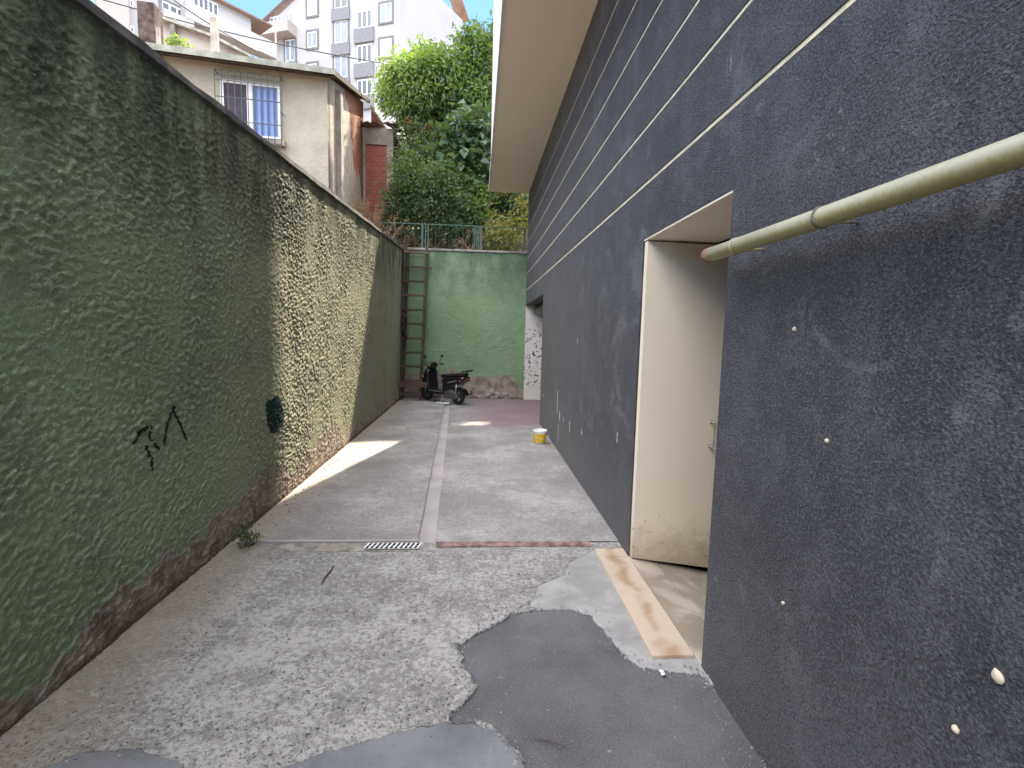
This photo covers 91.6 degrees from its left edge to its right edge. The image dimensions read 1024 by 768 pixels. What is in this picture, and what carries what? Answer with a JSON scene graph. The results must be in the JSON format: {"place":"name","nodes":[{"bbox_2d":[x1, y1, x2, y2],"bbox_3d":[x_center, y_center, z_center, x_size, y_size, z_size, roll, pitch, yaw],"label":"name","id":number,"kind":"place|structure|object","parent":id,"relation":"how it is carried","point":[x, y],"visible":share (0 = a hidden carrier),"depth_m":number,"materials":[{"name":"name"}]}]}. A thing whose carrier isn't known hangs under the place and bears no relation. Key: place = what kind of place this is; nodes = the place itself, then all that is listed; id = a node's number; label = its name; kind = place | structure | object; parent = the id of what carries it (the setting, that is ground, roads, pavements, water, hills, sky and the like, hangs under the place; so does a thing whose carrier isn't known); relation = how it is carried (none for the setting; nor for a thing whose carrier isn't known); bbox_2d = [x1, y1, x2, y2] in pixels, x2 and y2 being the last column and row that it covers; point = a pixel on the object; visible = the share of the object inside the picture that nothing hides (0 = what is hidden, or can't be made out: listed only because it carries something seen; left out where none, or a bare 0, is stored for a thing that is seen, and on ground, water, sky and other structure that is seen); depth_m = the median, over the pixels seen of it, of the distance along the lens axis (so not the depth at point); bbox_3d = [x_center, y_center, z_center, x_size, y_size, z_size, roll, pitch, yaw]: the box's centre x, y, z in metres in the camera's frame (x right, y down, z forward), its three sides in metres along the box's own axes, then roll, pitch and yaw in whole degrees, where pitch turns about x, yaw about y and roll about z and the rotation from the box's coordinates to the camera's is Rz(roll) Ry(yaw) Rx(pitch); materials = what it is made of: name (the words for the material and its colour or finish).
{"place":"outdoors","nodes":[
{"label":"outdoors","id":0,"kind":"place"},
{"bbox_2d":[173,0,257,51],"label":"overhead cable","id":1,"kind":"object","parent":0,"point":[209,24],"visible":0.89,"depth_m":19.66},
{"bbox_2d":[103,0,382,63],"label":"overhead cable","id":2,"kind":"object","parent":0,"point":[251,37],"visible":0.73,"depth_m":27.53,"materials":[{"name":"black rubber"}]},
{"bbox_2d":[0,542,713,767],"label":"ground","id":3,"kind":"structure","parent":0,"point":[281,658],"depth_m":2.26,"materials":[{"name":"concrete"}]},
{"bbox_2d":[0,0,403,735],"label":"yard wall","id":4,"kind":"structure","parent":3,"relation":"on","point":[200,314],"depth_m":2.49,"materials":[{"name":"paint"}]},
{"bbox_2d":[352,192,408,239],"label":"dry weeds","id":5,"kind":"object","parent":4,"relation":"on","point":[363,211],"visible":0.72,"depth_m":10.04,"materials":[{"name":"brown plant"}]},
{"bbox_2d":[231,515,264,546],"bbox_3d":[-1.814,1.050,3.410,0.208,0.249,0.238,1,6,-4],"label":"weed","id":6,"kind":"object","parent":3,"relation":"on","point":[243,529],"visible":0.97,"depth_m":3.41,"materials":[{"name":"green plant"}]},
{"bbox_2d":[39,723,525,767],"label":"cement screed","id":7,"kind":"object","parent":3,"relation":"on","point":[459,746],"visible":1,"depth_m":1.76,"materials":[{"name":"grey concrete"}]},
{"bbox_2d":[233,397,444,542],"bbox_3d":[-1.590,0.732,7.399,1.311,0.036,7.850,1,6,-4],"label":"concrete pad","id":8,"kind":"object","parent":3,"relation":"on","point":[376,487],"visible":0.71,"depth_m":4.71,"materials":[{"name":"grey concrete"}]},
{"bbox_2d":[260,539,418,542],"bbox_3d":[-1.215,1.123,3.523,1.100,0.038,0.023,1,6,-4],"label":"kerb strip","id":9,"kind":"object","parent":8,"relation":"on","point":[340,541],"visible":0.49,"depth_m":3.51,"materials":[{"name":"grey concrete"}]},
{"bbox_2d":[401,253,408,398],"bbox_3d":[-2.340,-1.264,10.921,0.051,3.193,0.318,3,6,13],"label":"timber post","id":10,"kind":"object","parent":8,"relation":"on","point":[404,346],"visible":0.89,"depth_m":10.90,"materials":[{"name":"brown wood"}]},
{"bbox_2d":[398,245,431,399],"bbox_3d":[-2.159,-1.321,10.781,0.782,3.349,0.589,1,6,-4],"label":"wooden ladder","id":11,"kind":"object","parent":8,"relation":"on","point":[420,383],"visible":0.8,"depth_m":10.80,"materials":[{"name":"brown wood"}]},
{"bbox_2d":[401,307,406,341],"bbox_3d":[-2.319,-1.278,10.713,0.127,0.752,0.096,-1,6,-26],"label":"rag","id":12,"kind":"object","parent":11,"relation":"hanging from","point":[404,315],"visible":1,"depth_m":10.70,"materials":[{"name":"black fabric"}]},
{"bbox_2d":[422,355,473,404],"bbox_3d":[-1.409,-0.099,10.532,1.532,1.002,0.584,6,7,39],"label":"motor scooter","id":13,"kind":"object","parent":8,"relation":"on","point":[451,384],"visible":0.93,"depth_m":10.36,"materials":[{"name":"plastic"}]},
{"bbox_2d":[260,542,423,551],"bbox_3d":[-1.190,1.144,3.444,1.140,0.033,0.142,1,6,-4],"label":"channel","id":14,"kind":"object","parent":3,"relation":"on","point":[315,547],"visible":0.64,"depth_m":3.42,"materials":[{"name":"grey concrete"}]},
{"bbox_2d":[363,542,421,549],"bbox_3d":[-0.830,1.129,3.469,0.395,0.008,0.110,1,6,-4],"label":"drain grate","id":15,"kind":"object","parent":14,"relation":"on","point":[394,546],"visible":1,"depth_m":3.46,"materials":[{"name":"metal"}]},
{"bbox_2d":[19,438,766,767],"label":"grit","id":16,"kind":"object","parent":3,"relation":"on","point":[482,720],"visible":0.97,"depth_m":2.06,"materials":[{"name":"grey gravel"}]},
{"bbox_2d":[436,541,590,547],"bbox_3d":[0.015,1.168,3.556,1.100,0.061,0.081,1,6,-4],"label":"brick edging","id":17,"kind":"object","parent":3,"relation":"on","point":[506,544],"visible":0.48,"depth_m":3.54,"materials":[{"name":"red ceramic"}]},
{"bbox_2d":[435,398,617,541],"bbox_3d":[1.418,0.785,7.606,5.098,0.036,7.850,1,6,-4],"label":"concrete pad","id":18,"kind":"object","parent":3,"relation":"on","point":[505,477],"visible":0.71,"depth_m":4.93,"materials":[{"name":"grey concrete"}]},
{"bbox_2d":[418,399,450,542],"bbox_3d":[-1.032,0.745,7.438,0.136,0.018,7.862,1,6,-6],"label":"gutter","id":19,"kind":"object","parent":18,"relation":"on","point":[427,533],"visible":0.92,"depth_m":4.85,"materials":[{"name":"grey concrete"}]},
{"bbox_2d":[402,247,526,398],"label":"yard wall","id":20,"kind":"structure","parent":18,"relation":"on","point":[475,316],"depth_m":11.16,"materials":[{"name":"paint"}]},
{"bbox_2d":[380,222,526,251],"bbox_3d":[-1.289,-3.260,11.084,3.229,0.550,0.040,1,6,-4],"label":"fence","id":21,"kind":"object","parent":20,"relation":"on","point":[479,233],"visible":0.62,"depth_m":11.08,"materials":[{"name":"metal"}]},
{"bbox_2d":[532,428,549,444],"bbox_3d":[0.401,0.723,6.841,0.238,0.193,0.205,4,6,20],"label":"paint bucket","id":22,"kind":"object","parent":18,"relation":"on","point":[540,434],"visible":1,"depth_m":6.78,"materials":[{"name":"yellow plastic"}]},
{"bbox_2d":[530,549,705,676],"bbox_3d":[0.482,1.238,2.861,0.781,0.013,1.314,1,6,-4],"label":"cement screed","id":23,"kind":"object","parent":3,"relation":"on","point":[587,585],"visible":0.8,"depth_m":2.79,"materials":[{"name":"grey concrete"}]},
{"bbox_2d":[489,0,1023,767],"bbox_3d":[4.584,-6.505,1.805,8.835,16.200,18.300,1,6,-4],"label":"dark building","id":24,"kind":"structure","parent":3,"relation":"on","point":[807,450],"depth_m":1.66,"materials":[{"name":"grey paint"}]},
{"bbox_2d":[630,241,728,567],"bbox_3d":[1.233,0.198,3.286,0.802,2.204,0.113,1,6,-4],"label":"door","id":25,"kind":"structure","parent":24,"relation":"in","point":[684,296],"depth_m":3.27,"materials":[{"name":"beige paint"}]},
{"bbox_2d":[701,132,1023,262],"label":"drain pipe","id":26,"kind":"object","parent":24,"relation":"attached to","point":[999,157],"visible":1,"depth_m":1.12,"materials":[{"name":"plastic"}]},
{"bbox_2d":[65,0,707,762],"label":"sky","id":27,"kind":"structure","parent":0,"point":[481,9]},
{"bbox_2d":[369,212,527,251],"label":"terrain","id":28,"kind":"structure","parent":0,"point":[434,243],"depth_m":12.80,"materials":[{"name":"plant"}]},
{"bbox_2d":[90,0,276,59],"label":"apartment block","id":29,"kind":"structure","parent":28,"relation":"on","point":[231,18],"depth_m":31.78,"materials":[{"name":"white paint"}]},
{"bbox_2d":[159,0,179,14],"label":"window","id":30,"kind":"structure","parent":29,"relation":"in","point":[167,4],"depth_m":30.14,"materials":[{"name":"clear glass"}]},
{"bbox_2d":[193,0,217,14],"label":"window","id":31,"kind":"structure","parent":29,"relation":"in","point":[208,5],"depth_m":31.76,"materials":[{"name":"clear glass"}]},
{"bbox_2d":[163,16,252,56],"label":"gabled outbuilding","id":32,"kind":"structure","parent":28,"relation":"on","point":[199,39],"depth_m":14.60,"materials":[{"name":"concrete"}]},
{"bbox_2d":[210,17,219,51],"bbox_3d":[-7.358,-6.466,12.442,0.150,4.998,0.140,1,6,-4],"label":"concrete post","id":33,"kind":"object","parent":28,"relation":"on","point":[214,32],"visible":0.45,"depth_m":12.17,"materials":[{"name":"white concrete"}]},
{"bbox_2d":[137,0,369,210],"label":"old house","id":34,"kind":"structure","parent":28,"relation":"on","point":[308,118],"depth_m":8.68,"materials":[{"name":"beige paint"}]},
{"bbox_2d":[164,33,193,48],"bbox_3d":[-6.717,-6.584,9.517,1.217,0.462,0.590,1,6,-4],"label":"roof plant","id":35,"kind":"object","parent":34,"relation":"on","point":[171,39],"visible":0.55,"depth_m":9.54,"materials":[{"name":"green plant"}]},
{"bbox_2d":[220,79,285,147],"bbox_3d":[-4.452,-4.627,8.498,1.071,1.009,0.088,0,6,-11],"label":"window","id":36,"kind":"structure","parent":34,"relation":"in","point":[224,83],"depth_m":8.53,"materials":[{"name":"white plastic"}]},
{"bbox_2d":[260,0,468,155],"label":"apartment block","id":37,"kind":"structure","parent":28,"relation":"on","point":[370,30],"depth_m":38.55,"materials":[{"name":"white paint"}]},
{"bbox_2d":[270,13,293,23],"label":"window","id":38,"kind":"structure","parent":37,"relation":"in","point":[290,16],"depth_m":39.54,"materials":[{"name":"glass"}]},
{"bbox_2d":[283,37,296,62],"bbox_3d":[-17.727,-26.483,39.661,1.328,2.161,0.157,3,6,16],"label":"window","id":39,"kind":"structure","parent":37,"relation":"in","point":[290,53],"depth_m":39.67,"materials":[{"name":"clear glass"}]},
{"bbox_2d":[305,0,318,18],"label":"window","id":40,"kind":"structure","parent":37,"relation":"in","point":[312,6],"depth_m":38.83,"materials":[{"name":"white glass"}]},
{"bbox_2d":[305,28,318,50],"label":"window","id":41,"kind":"structure","parent":37,"relation":"in","point":[312,36],"depth_m":39.06,"materials":[{"name":"clear glass"}]},
{"bbox_2d":[305,61,318,65],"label":"window","id":42,"kind":"structure","parent":37,"relation":"in","point":[315,63],"depth_m":39.20,"materials":[{"name":"white glass"}]},
{"bbox_2d":[331,0,349,21],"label":"window","id":43,"kind":"structure","parent":37,"relation":"in","point":[340,11],"depth_m":38.09,"materials":[{"name":"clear glass"}]},
{"bbox_2d":[331,19,349,56],"bbox_3d":[-13.207,-26.745,38.320,1.587,2.703,0.157,3,6,16],"label":"window","id":44,"kind":"structure","parent":37,"relation":"in","point":[341,31],"depth_m":38.32,"materials":[{"name":"clear glass"}]},
{"bbox_2d":[333,54,349,82],"bbox_3d":[-13.297,-24.254,38.580,1.595,2.777,0.157,3,6,16],"label":"window","id":45,"kind":"structure","parent":37,"relation":"in","point":[341,65],"depth_m":38.54,"materials":[{"name":"white glass"}]},
{"bbox_2d":[354,9,373,44],"bbox_3d":[-11.218,-27.091,37.708,1.675,2.310,0.157,3,6,16],"label":"window","id":46,"kind":"structure","parent":37,"relation":"in","point":[364,33],"depth_m":37.69,"materials":[{"name":"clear glass"}]},
{"bbox_2d":[354,43,373,78],"bbox_3d":[-11.292,-24.644,37.960,1.684,2.378,0.157,3,6,16],"label":"window","id":47,"kind":"structure","parent":37,"relation":"in","point":[362,69],"depth_m":37.95,"materials":[{"name":"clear glass"}]},
{"bbox_2d":[357,78,373,109],"bbox_3d":[-11.366,-22.242,38.207,1.692,2.188,0.157,3,6,16],"label":"window","id":48,"kind":"structure","parent":37,"relation":"in","point":[363,86],"depth_m":38.15,"materials":[{"name":"white glass"}]},
{"bbox_2d":[378,0,393,24],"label":"window","id":49,"kind":"structure","parent":37,"relation":"in","point":[385,9],"depth_m":37.17,"materials":[{"name":"white glass"}]},
{"bbox_2d":[378,35,393,59],"bbox_3d":[-9.482,-25.277,37.420,1.281,1.579,0.067,3,6,16],"label":"window","id":50,"kind":"structure","parent":37,"relation":"in","point":[388,41],"depth_m":37.42,"materials":[{"name":"white glass"}]},
{"bbox_2d":[360,104,404,220],"bbox_3d":[-3.818,-5.942,15.533,1.484,4.508,3.271,1,6,-4],"label":"brick annex","id":51,"kind":"object","parent":28,"relation":"on","point":[378,138],"visible":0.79,"depth_m":14.16,"materials":[{"name":"red brick"},{"name":"clay tile"},{"name":"grey concrete"}]},
{"bbox_2d":[375,103,403,134],"bbox_3d":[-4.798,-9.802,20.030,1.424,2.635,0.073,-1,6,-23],"label":"building","id":52,"kind":"structure","parent":28,"relation":"on","point":[387,119],"depth_m":19.83,"materials":[{"name":"white paint"}]},
{"bbox_2d":[368,37,458,220],"bbox_3d":[-2.657,-6.831,13.570,2.429,4.693,2.102,5,7,30],"label":"lime tree","id":53,"kind":"object","parent":28,"relation":"on","point":[398,76],"visible":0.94,"depth_m":13.13,"materials":[{"name":"green plant"}]},
{"bbox_2d":[386,112,448,231],"bbox_3d":[-2.378,-5.419,13.094,1.732,3.465,1.873,-3,7,-38],"label":"flowering shrub","id":54,"kind":"object","parent":28,"relation":"on","point":[424,136],"visible":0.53,"depth_m":12.84,"materials":[{"name":"green plant"}]},
{"bbox_2d":[372,144,490,248],"bbox_3d":[-1.933,-4.377,11.979,2.857,2.770,1.870,1,6,-4],"label":"leafy shrub","id":55,"kind":"object","parent":28,"relation":"on","point":[433,194],"visible":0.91,"depth_m":11.63,"materials":[{"name":"green plant"}]},
{"bbox_2d":[368,9,498,193],"bbox_3d":[-1.608,-7.632,14.223,5.469,6.769,3.401,1,6,-4],"label":"broadleaf tree","id":56,"kind":"object","parent":28,"relation":"on","point":[472,76],"visible":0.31,"depth_m":13.46,"materials":[{"name":"green plant"}]},
{"bbox_2d":[395,235,473,249],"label":"dry weeds","id":57,"kind":"object","parent":28,"relation":"on","point":[456,246],"visible":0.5,"depth_m":11.42,"materials":[{"name":"brown plant"}]},
{"bbox_2d":[419,96,511,236],"bbox_3d":[-1.028,-5.437,12.608,2.506,3.794,2.212,1,6,-4],"label":"fig tree","id":58,"kind":"object","parent":28,"relation":"on","point":[470,141],"visible":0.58,"depth_m":12.22,"materials":[{"name":"green plant"}]},
{"bbox_2d":[452,161,508,244],"bbox_3d":[-1.051,-4.434,12.451,2.030,2.416,1.450,3,6,15],"label":"leafy shrub","id":59,"kind":"object","parent":28,"relation":"on","point":[487,194],"visible":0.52,"depth_m":12.17,"materials":[{"name":"green plant"}]},
{"bbox_2d":[473,193,528,251],"bbox_3d":[-0.119,-3.785,12.048,1.668,1.948,1.388,1,6,-4],"label":"leafy shrub","id":60,"kind":"object","parent":28,"relation":"on","point":[497,233],"visible":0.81,"depth_m":11.90,"materials":[{"name":"green plant"}]},
{"bbox_2d":[479,186,522,221],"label":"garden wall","id":61,"kind":"structure","parent":28,"relation":"on","point":[498,208],"depth_m":15.42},
{"bbox_2d":[489,192,528,240],"bbox_3d":[0.134,-4.389,12.932,2.045,1.820,1.299,6,7,35],"label":"leafy shrub","id":62,"kind":"object","parent":28,"relation":"on","point":[506,205],"visible":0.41,"depth_m":12.76,"materials":[{"name":"green plant"}]},
{"bbox_2d":[449,609,764,767],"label":"asphalt","id":63,"kind":"structure","parent":0,"point":[578,688],"depth_m":2.06,"materials":[{"name":"grey asphalt"}]},
{"bbox_2d":[533,738,564,746],"bbox_3d":[0.139,1.329,1.849,0.122,0.006,0.009,3,6,17],"label":"twig","id":64,"kind":"object","parent":63,"relation":"on","point":[549,741],"visible":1,"depth_m":1.85,"materials":[{"name":"brown wood"}]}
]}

